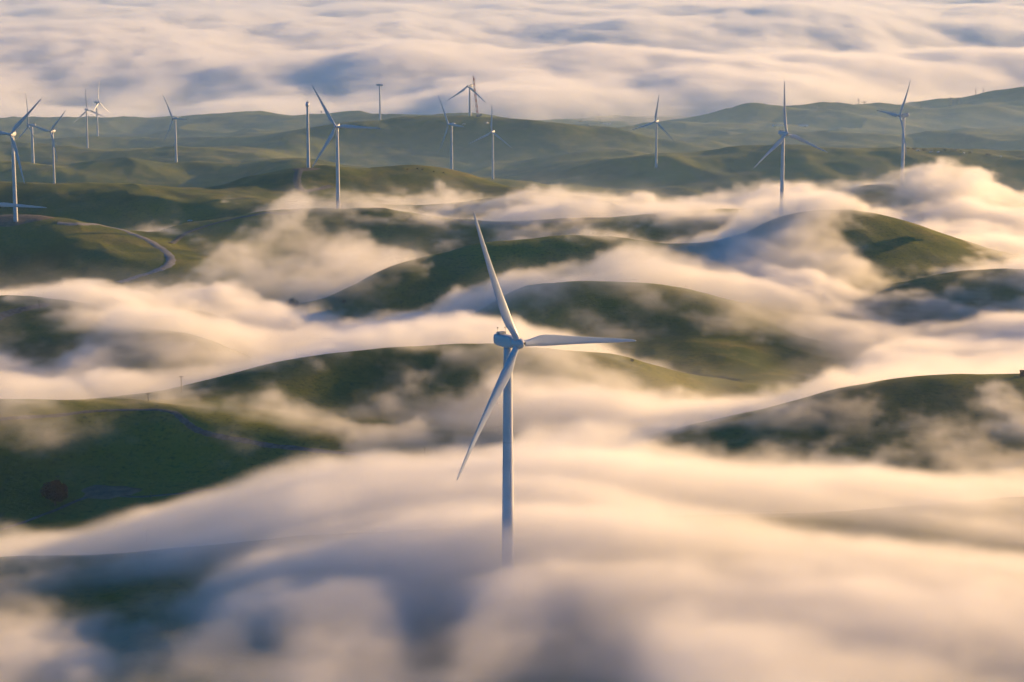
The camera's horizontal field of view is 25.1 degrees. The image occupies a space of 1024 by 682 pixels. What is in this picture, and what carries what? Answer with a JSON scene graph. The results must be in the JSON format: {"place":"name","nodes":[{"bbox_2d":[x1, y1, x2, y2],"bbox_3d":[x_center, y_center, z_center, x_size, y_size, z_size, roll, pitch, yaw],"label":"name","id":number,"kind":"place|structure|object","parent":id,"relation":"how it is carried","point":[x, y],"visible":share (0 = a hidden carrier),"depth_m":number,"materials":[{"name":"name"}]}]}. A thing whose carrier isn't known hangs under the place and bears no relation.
{"place":"outdoors","nodes":[
{"label":"outdoors","id":0,"kind":"place"},
{"bbox_2d":[0,303,50,319],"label":"road","id":1,"kind":"structure","parent":0,"point":[5,314],"depth_m":1622.15,"materials":[{"name":"grey gravel"}]},
{"bbox_2d":[0,214,54,226],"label":"ground","id":2,"kind":"structure","parent":0,"point":[6,220],"depth_m":2214.73,"materials":[{"name":"grey gravel"}]},
{"bbox_2d":[0,99,40,221],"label":"wind turbine","id":3,"kind":"object","parent":2,"relation":"on","point":[12,134],"visible":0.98,"depth_m":2195.03,"materials":[{"name":"white paint"}]},
{"bbox_2d":[81,485,141,498],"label":"pond","id":4,"kind":"structure","parent":0,"point":[101,492],"depth_m":1182.62,"materials":[{"name":"liquid"}]},
{"bbox_2d":[57,222,175,282],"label":"road","id":5,"kind":"structure","parent":0,"point":[170,259],"depth_m":2133.48,"materials":[{"name":"grey asphalt"}]},
{"bbox_2d":[0,485,243,530],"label":"path","id":6,"kind":"structure","parent":0,"point":[54,510],"depth_m":1174.15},
{"bbox_2d":[0,408,420,465],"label":"road","id":7,"kind":"structure","parent":0,"point":[187,423],"depth_m":1223.81,"materials":[{"name":"grey asphalt"}]},
{"bbox_2d":[292,168,319,170],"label":"ground","id":8,"kind":"structure","parent":0,"point":[304,169],"depth_m":2820.22,"materials":[{"name":"beige gravel"}]},
{"bbox_2d":[292,169,333,191],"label":"road","id":9,"kind":"structure","parent":0,"point":[296,178],"depth_m":2749.05,"materials":[{"name":"grey gravel"}]},
{"bbox_2d":[168,206,608,243],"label":"road","id":10,"kind":"structure","parent":0,"point":[176,239],"depth_m":2276.41,"materials":[{"name":"grey asphalt"}]},
{"bbox_2d":[312,85,380,208],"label":"wind turbine","id":11,"kind":"object","parent":10,"relation":"on","point":[337,126],"visible":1,"depth_m":2311.13,"materials":[{"name":"white paint"}]},
{"bbox_2d":[0,0,1023,681],"bbox_3d":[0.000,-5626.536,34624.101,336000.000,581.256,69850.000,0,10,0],"label":"hills","id":12,"kind":"structure","parent":0,"point":[788,446],"depth_m":1643.58,"materials":[{"name":"green plant"}]},
{"bbox_2d":[0,202,46,207],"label":"wind turbine","id":13,"kind":"object","parent":12,"relation":"on","point":[2,204],"visible":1,"depth_m":2056.96,"materials":[{"name":"white paint"}]},
{"bbox_2d":[18,92,35,163],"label":"wind turbine","id":14,"kind":"object","parent":12,"relation":"on","point":[32,144],"visible":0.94,"depth_m":4181.70,"materials":[{"name":"white paint"}]},
{"bbox_2d":[26,110,65,182],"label":"wind turbine","id":15,"kind":"object","parent":12,"relation":"on","point":[52,131],"visible":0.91,"depth_m":3620.56,"materials":[{"name":"white paint"}]},
{"bbox_2d":[40,480,68,505],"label":"round tree","id":16,"kind":"object","parent":12,"relation":"on","point":[55,490],"visible":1,"depth_m":1165.57,"materials":[{"name":"brown plant"}]},
{"bbox_2d":[76,89,105,147],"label":"wind turbine","id":17,"kind":"object","parent":12,"relation":"on","point":[86,119],"visible":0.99,"depth_m":4886.45,"materials":[{"name":"white paint"}]},
{"bbox_2d":[92,91,107,135],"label":"wind turbine","id":18,"kind":"object","parent":12,"relation":"on","point":[96,107],"visible":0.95,"depth_m":5440.11,"materials":[{"name":"white paint"}]},
{"bbox_2d":[163,96,186,162],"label":"wind turbine","id":19,"kind":"object","parent":12,"relation":"on","point":[175,118],"visible":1,"depth_m":4240.29,"materials":[{"name":"white paint"}]},
{"bbox_2d":[273,303,282,310],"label":"bush","id":20,"kind":"object","parent":12,"relation":"on","point":[278,306],"visible":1,"depth_m":1925.27,"materials":[{"name":"brown plant"}]},
{"bbox_2d":[284,297,300,308],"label":"oak tree","id":21,"kind":"object","parent":12,"relation":"on","point":[292,303],"visible":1,"depth_m":1921.21,"materials":[{"name":"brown plant"}]},
{"bbox_2d":[306,102,309,167],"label":"wind turbine","id":22,"kind":"object","parent":12,"relation":"on","point":[307,134],"visible":1,"depth_m":2822.88,"materials":[{"name":"white paint"}]},
{"bbox_2d":[376,82,382,119],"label":"wind turbine","id":23,"kind":"object","parent":12,"relation":"on","point":[377,84],"visible":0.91,"depth_m":5582.69,"materials":[{"name":"white paint"}]},
{"bbox_2d":[438,96,463,169],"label":"wind turbine","id":24,"kind":"object","parent":12,"relation":"on","point":[451,145],"visible":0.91,"depth_m":4083.73,"materials":[{"name":"white paint"}]},
{"bbox_2d":[447,83,485,115],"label":"wind turbine","id":25,"kind":"object","parent":12,"relation":"on","point":[469,87],"visible":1,"depth_m":5217.59,"materials":[{"name":"white paint"}]},
{"bbox_2d":[472,75,481,116],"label":"crawler crane","id":26,"kind":"object","parent":12,"relation":"on","point":[477,115],"visible":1,"depth_m":5197.69,"materials":[{"name":"red paint"}]},
{"bbox_2d":[469,110,508,178],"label":"wind turbine","id":27,"kind":"object","parent":12,"relation":"on","point":[493,133],"visible":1,"depth_m":4124.65,"materials":[{"name":"white paint"}]},
{"bbox_2d":[457,212,635,599],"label":"wind turbine","id":28,"kind":"object","parent":12,"relation":"on","point":[508,343],"visible":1,"depth_m":731.00,"materials":[{"name":"white paint"}]},
{"bbox_2d":[632,96,673,167],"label":"wind turbine","id":29,"kind":"object","parent":12,"relation":"on","point":[658,124],"visible":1,"depth_m":4380.44,"materials":[{"name":"white paint"}]},
{"bbox_2d":[754,81,827,216],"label":"wind turbine","id":30,"kind":"object","parent":12,"relation":"on","point":[784,134],"visible":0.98,"depth_m":2205.89,"materials":[{"name":"white paint"}]},
{"bbox_2d":[876,80,910,185],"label":"wind turbine","id":31,"kind":"object","parent":12,"relation":"on","point":[904,115],"visible":1,"depth_m":2541.45,"materials":[{"name":"white paint"}]}
]}

